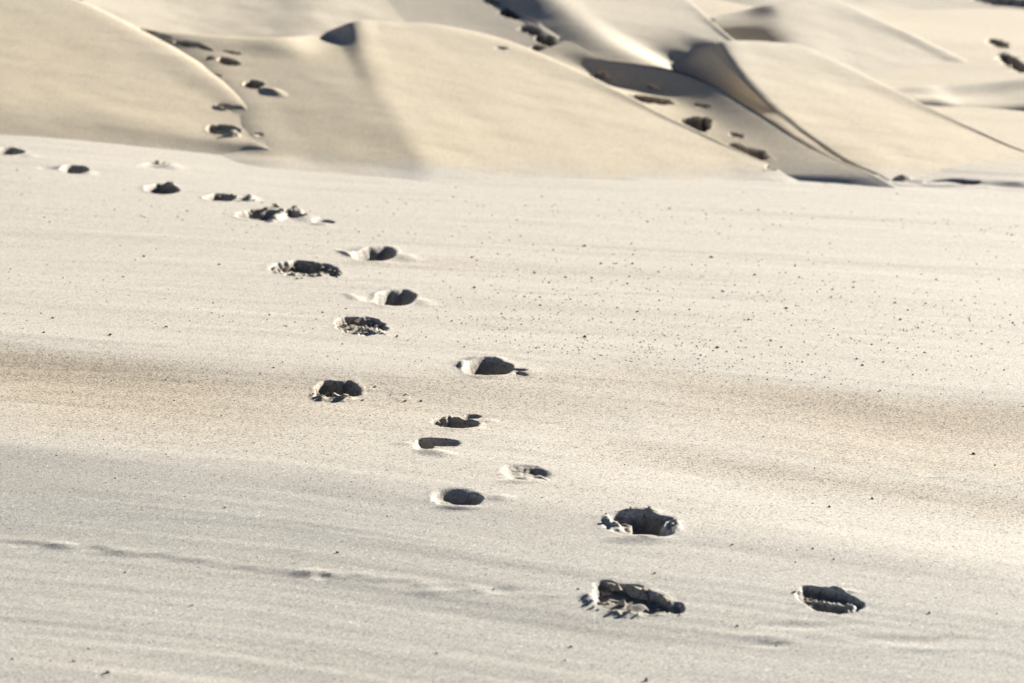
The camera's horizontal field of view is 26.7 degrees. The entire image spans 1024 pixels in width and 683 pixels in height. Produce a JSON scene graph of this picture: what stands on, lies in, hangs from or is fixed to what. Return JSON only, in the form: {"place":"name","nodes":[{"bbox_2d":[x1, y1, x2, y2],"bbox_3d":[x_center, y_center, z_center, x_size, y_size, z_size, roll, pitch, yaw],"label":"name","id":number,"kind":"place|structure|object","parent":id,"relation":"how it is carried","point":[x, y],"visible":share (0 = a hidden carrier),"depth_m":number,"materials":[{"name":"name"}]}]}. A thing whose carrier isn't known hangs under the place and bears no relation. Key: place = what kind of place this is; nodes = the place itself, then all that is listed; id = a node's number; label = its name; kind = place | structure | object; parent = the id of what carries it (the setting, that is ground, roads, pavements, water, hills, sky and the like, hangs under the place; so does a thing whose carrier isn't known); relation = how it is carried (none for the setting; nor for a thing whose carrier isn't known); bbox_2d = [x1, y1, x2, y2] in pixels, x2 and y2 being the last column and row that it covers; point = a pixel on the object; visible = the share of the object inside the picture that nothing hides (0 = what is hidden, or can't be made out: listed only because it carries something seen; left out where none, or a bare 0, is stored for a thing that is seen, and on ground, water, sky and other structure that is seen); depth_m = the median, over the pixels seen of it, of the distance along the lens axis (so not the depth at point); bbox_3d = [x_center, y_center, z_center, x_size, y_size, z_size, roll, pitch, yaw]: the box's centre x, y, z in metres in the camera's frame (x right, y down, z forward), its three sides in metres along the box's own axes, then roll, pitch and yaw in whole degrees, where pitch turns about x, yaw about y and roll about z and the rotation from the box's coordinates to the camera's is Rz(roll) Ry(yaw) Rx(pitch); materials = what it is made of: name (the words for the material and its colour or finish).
{"place":"outdoors","nodes":[
{"label":"outdoors","id":0,"kind":"place"},
{"bbox_2d":[0,0,271,154],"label":"sand dune","id":1,"kind":"structure","parent":0,"point":[80,70],"depth_m":23.22,"materials":[{"name":"beige sand"}]},
{"bbox_2d":[139,28,167,36],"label":"footprint","id":2,"kind":"object","parent":1,"relation":"on","point":[148,31],"visible":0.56,"depth_m":25.49},
{"bbox_2d":[198,123,245,137],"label":"footprint","id":3,"kind":"object","parent":1,"relation":"on","point":[208,129],"visible":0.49,"depth_m":22.18},
{"bbox_2d":[82,0,404,36],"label":"sand dune","id":4,"kind":"structure","parent":0,"point":[261,18],"depth_m":30.44,"materials":[{"name":"beige sand"}]},
{"bbox_2d":[137,20,798,181],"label":"sand dune","id":5,"kind":"structure","parent":0,"point":[420,101],"depth_m":23.08,"materials":[{"name":"beige sand"}]},
{"bbox_2d":[168,39,216,57],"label":"footprint","id":6,"kind":"object","parent":5,"relation":"on","point":[191,44],"visible":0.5,"depth_m":25.06},
{"bbox_2d":[203,55,244,67],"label":"footprint","id":7,"kind":"object","parent":5,"relation":"on","point":[228,61],"visible":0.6,"depth_m":24.49},
{"bbox_2d":[211,102,247,112],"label":"footprint","id":8,"kind":"object","parent":5,"relation":"on","point":[219,106],"visible":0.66,"depth_m":22.87},
{"bbox_2d":[220,49,244,55],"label":"footprint","id":9,"kind":"object","parent":5,"relation":"on","point":[233,52],"visible":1,"depth_m":24.74},
{"bbox_2d":[239,78,287,97],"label":"footprint","id":10,"kind":"object","parent":5,"relation":"on","point":[256,84],"visible":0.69,"depth_m":23.48},
{"bbox_2d":[494,45,505,49],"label":"footprint","id":11,"kind":"object","parent":5,"relation":"on","point":[499,47],"visible":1,"depth_m":25.74},
{"bbox_2d":[0,0,1023,682],"bbox_3d":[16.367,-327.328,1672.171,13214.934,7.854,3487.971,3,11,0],"label":"sand ground","id":12,"kind":"structure","parent":0,"point":[234,530],"depth_m":11.07,"materials":[{"name":"beige sand"}]},
{"bbox_2d":[0,145,40,158],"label":"footprint","id":13,"kind":"object","parent":12,"relation":"on","point":[11,151],"visible":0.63,"depth_m":20.52},
{"bbox_2d":[35,163,101,176],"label":"footprint","id":14,"kind":"object","parent":12,"relation":"on","point":[75,169],"visible":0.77,"depth_m":19.67},
{"bbox_2d":[130,160,185,171],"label":"footprint","id":15,"kind":"object","parent":12,"relation":"on","point":[169,165],"visible":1,"depth_m":20.27},
{"bbox_2d":[141,181,185,195],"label":"footprint","id":16,"kind":"object","parent":12,"relation":"on","point":[153,188],"visible":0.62,"depth_m":19.04},
{"bbox_2d":[197,192,257,203],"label":"footprint","id":17,"kind":"object","parent":12,"relation":"on","point":[214,197],"visible":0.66,"depth_m":18.74},
{"bbox_2d":[230,205,340,226],"bbox_3d":[-1.919,-1.011,17.693,0.836,0.127,1.157,-4,13,-30],"label":"footprint","id":18,"kind":"object","parent":12,"relation":"on","point":[264,215],"visible":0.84,"depth_m":17.89},
{"bbox_2d":[256,258,349,280],"bbox_3d":[-1.471,-0.475,15.226,0.689,0.092,0.975,3,11,0],"label":"footprint","id":19,"kind":"object","parent":12,"relation":"on","point":[311,272],"visible":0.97,"depth_m":15.43},
{"bbox_2d":[326,312,397,339],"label":"footprint","id":20,"kind":"object","parent":12,"relation":"on","point":[336,322],"visible":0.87,"depth_m":13.36},
{"bbox_2d":[349,324,356,329],"bbox_3d":[-0.982,-0.089,13.326,0.048,0.025,0.058,25,24,6],"label":"sand clod","id":21,"kind":"object","parent":20,"relation":"on","point":[352,326],"visible":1,"depth_m":13.31,"materials":[{"name":"beige sand"}]},
{"bbox_2d":[308,377,416,402],"bbox_3d":[-0.805,0.308,11.567,0.605,0.115,0.498,3,11,0],"label":"footprint","id":22,"kind":"object","parent":12,"relation":"on","point":[338,386],"visible":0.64,"depth_m":11.68},
{"bbox_2d":[329,244,422,264],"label":"footprint","id":23,"kind":"object","parent":12,"relation":"on","point":[378,254],"visible":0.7,"depth_m":16.26},
{"bbox_2d":[344,287,437,319],"bbox_3d":[-0.806,-0.212,14.271,0.640,0.177,0.838,3,11,0],"label":"footprint","id":24,"kind":"object","parent":12,"relation":"on","point":[394,298],"visible":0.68,"depth_m":14.36},
{"bbox_2d":[388,436,469,457],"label":"footprint","id":25,"kind":"object","parent":12,"relation":"on","point":[427,446],"visible":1,"depth_m":10.39},
{"bbox_2d":[427,413,503,438],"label":"footprint","id":26,"kind":"object","parent":12,"relation":"on","point":[467,422],"visible":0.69,"depth_m":11.03},
{"bbox_2d":[429,489,515,510],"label":"footprint","id":27,"kind":"object","parent":12,"relation":"on","point":[461,500],"visible":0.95,"depth_m":9.53},
{"bbox_2d":[451,355,544,379],"bbox_3d":[-0.081,0.216,12.235,0.528,0.176,0.621,3,11,0],"label":"footprint","id":28,"kind":"object","parent":12,"relation":"on","point":[486,367],"visible":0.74,"depth_m":12.33},
{"bbox_2d":[1,174,1023,515],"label":"dark grit","id":29,"kind":"object","parent":12,"relation":"on","point":[639,304],"visible":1,"depth_m":13.90,"materials":[{"name":"stone"}]},
{"bbox_2d":[490,460,560,486],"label":"footprint","id":30,"kind":"object","parent":12,"relation":"on","point":[525,473],"visible":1,"depth_m":9.95},
{"bbox_2d":[576,576,688,622],"bbox_3d":[0.458,1.007,8.353,0.379,0.056,0.542,-7,15,-42],"label":"footprint","id":31,"kind":"object","parent":12,"relation":"on","point":[592,588],"visible":0.99,"depth_m":8.38},
{"bbox_2d":[600,591,611,596],"bbox_3d":[0.369,0.993,8.481,0.047,0.023,0.040,2,11,-4],"label":"sand clod","id":32,"kind":"object","parent":31,"relation":"on","point":[603,594],"visible":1,"depth_m":8.46,"materials":[{"name":"beige sand"}]},
{"bbox_2d":[605,583,615,587],"bbox_3d":[0.391,0.964,8.526,0.046,0.028,0.047,20,6,-5],"label":"sand clod","id":33,"kind":"object","parent":31,"relation":"on","point":[609,585],"visible":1,"depth_m":8.51,"materials":[{"name":"beige sand"}]},
{"bbox_2d":[610,584,622,590],"bbox_3d":[0.419,0.969,8.482,0.047,0.030,0.051,18,-13,-31],"label":"sand clod","id":34,"kind":"object","parent":31,"relation":"on","point":[616,587],"visible":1,"depth_m":8.47,"materials":[{"name":"beige sand"}]},
{"bbox_2d":[617,599,625,605],"bbox_3d":[0.430,1.010,8.359,0.035,0.026,0.057,20,-3,15],"label":"sand clod","id":35,"kind":"object","parent":31,"relation":"on","point":[622,602],"visible":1,"depth_m":8.34,"materials":[{"name":"beige sand"}]},
{"bbox_2d":[627,586,647,600],"bbox_3d":[0.496,0.984,8.460,0.104,0.038,0.069,28,40,21],"label":"sand clod","id":36,"kind":"object","parent":31,"relation":"on","point":[634,592],"visible":1,"depth_m":8.45,"materials":[{"name":"beige sand"}]},
{"bbox_2d":[640,588,648,592],"bbox_3d":[0.518,0.974,8.457,0.044,0.023,0.043,13,15,41],"label":"sand clod","id":37,"kind":"object","parent":31,"relation":"on","point":[646,590],"visible":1,"depth_m":8.44,"materials":[{"name":"beige sand"}]},
{"bbox_2d":[660,596,671,604],"bbox_3d":[0.593,1.000,8.333,0.047,0.030,0.045,20,-3,-32],"label":"sand clod","id":38,"kind":"object","parent":31,"relation":"on","point":[665,600],"visible":1,"depth_m":8.32,"materials":[{"name":"beige sand"}]},
{"bbox_2d":[586,506,693,545],"bbox_3d":[0.543,0.815,9.187,0.460,0.131,0.483,3,11,0],"label":"footprint","id":39,"kind":"object","parent":12,"relation":"on","point":[639,525],"visible":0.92,"depth_m":9.21},
{"bbox_2d":[675,114,713,132],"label":"footprint","id":40,"kind":"object","parent":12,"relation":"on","point":[702,124],"visible":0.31,"depth_m":24.33},
{"bbox_2d":[726,143,772,161],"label":"footprint","id":41,"kind":"object","parent":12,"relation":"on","point":[763,155],"visible":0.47,"depth_m":23.16},
{"bbox_2d":[760,164,776,172],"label":"footprint","id":42,"kind":"object","parent":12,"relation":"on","point":[764,170],"visible":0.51,"depth_m":22.43},
{"bbox_2d":[781,583,877,618],"bbox_3d":[1.227,1.010,8.359,0.362,0.066,0.375,3,11,0],"label":"footprint","id":43,"kind":"object","parent":12,"relation":"on","point":[829,601],"visible":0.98,"depth_m":8.39},
{"bbox_2d":[888,174,986,185],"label":"footprint","id":44,"kind":"object","parent":12,"relation":"on","point":[905,178],"visible":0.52,"depth_m":22.65},
{"bbox_2d":[969,0,1023,9],"bbox_3d":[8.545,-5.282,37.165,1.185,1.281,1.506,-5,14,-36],"label":"footprint","id":45,"kind":"object","parent":12,"relation":"on","point":[1006,2],"visible":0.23,"depth_m":37.33},
{"bbox_2d":[983,37,1010,49],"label":"footprint","id":46,"kind":"object","parent":12,"relation":"on","point":[997,43],"visible":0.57,"depth_m":32.48},
{"bbox_2d":[993,49,1023,74],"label":"footprint","id":47,"kind":"object","parent":12,"relation":"on","point":[1012,62],"visible":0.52,"depth_m":30.92},
{"bbox_2d":[389,0,665,96],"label":"sand ridge","id":48,"kind":"structure","parent":0,"point":[477,16],"depth_m":29.04,"materials":[{"name":"beige sand"}]},
{"bbox_2d":[481,0,502,4],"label":"footprint","id":49,"kind":"object","parent":48,"relation":"on","point":[491,2],"visible":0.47,"depth_m":29.94},
{"bbox_2d":[494,6,527,22],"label":"footprint","id":50,"kind":"object","parent":48,"relation":"on","point":[504,12],"visible":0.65,"depth_m":29.42},
{"bbox_2d":[515,23,545,38],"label":"footprint","id":51,"kind":"object","parent":48,"relation":"on","point":[529,29],"visible":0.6,"depth_m":28.46},
{"bbox_2d":[526,43,548,51],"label":"footprint","id":52,"kind":"object","parent":48,"relation":"on","point":[537,47],"visible":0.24,"depth_m":27.60},
{"bbox_2d":[530,33,555,46],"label":"footprint","id":53,"kind":"object","parent":48,"relation":"on","point":[543,39],"visible":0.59,"depth_m":27.97},
{"bbox_2d":[552,36,560,45],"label":"footprint","id":54,"kind":"object","parent":48,"relation":"on","point":[556,38],"visible":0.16,"depth_m":27.79},
{"bbox_2d":[590,68,614,85],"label":"footprint","id":55,"kind":"object","parent":48,"relation":"on","point":[607,73],"visible":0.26,"depth_m":26.13},
{"bbox_2d":[646,84,663,91],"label":"footprint","id":56,"kind":"object","parent":48,"relation":"on","point":[655,88],"visible":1,"depth_m":25.59},
{"bbox_2d":[480,0,733,69],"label":"sand dune","id":57,"kind":"structure","parent":0,"point":[661,33],"depth_m":28.60,"materials":[{"name":"beige sand"}]},
{"bbox_2d":[538,41,897,187],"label":"sand ridge","id":58,"kind":"structure","parent":0,"point":[795,158],"depth_m":24.34,"materials":[{"name":"beige sand"}]},
{"bbox_2d":[627,94,677,106],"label":"footprint","id":59,"kind":"object","parent":58,"relation":"on","point":[655,100],"visible":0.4,"depth_m":25.19},
{"bbox_2d":[689,102,713,109],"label":"footprint","id":60,"kind":"object","parent":58,"relation":"on","point":[701,105],"visible":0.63,"depth_m":24.80},
{"bbox_2d":[728,131,745,139],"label":"footprint","id":61,"kind":"object","parent":58,"relation":"on","point":[737,134],"visible":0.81,"depth_m":23.69},
{"bbox_2d":[710,0,967,74],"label":"sand dune","id":62,"kind":"structure","parent":0,"point":[861,41],"depth_m":31.21,"materials":[{"name":"beige sand"}]},
{"bbox_2d":[668,40,1023,185],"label":"sand dune","id":63,"kind":"structure","parent":0,"point":[833,108],"depth_m":25.08,"materials":[{"name":"beige sand"}]},
{"bbox_2d":[725,0,1021,60],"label":"sand dune","id":64,"kind":"structure","parent":0,"point":[873,7],"depth_m":36.30,"materials":[{"name":"beige sand"}]},
{"bbox_2d":[893,78,1023,110],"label":"sand dune","id":65,"kind":"structure","parent":0,"point":[1008,94],"depth_m":27.69,"materials":[{"name":"beige sand"}]}
]}

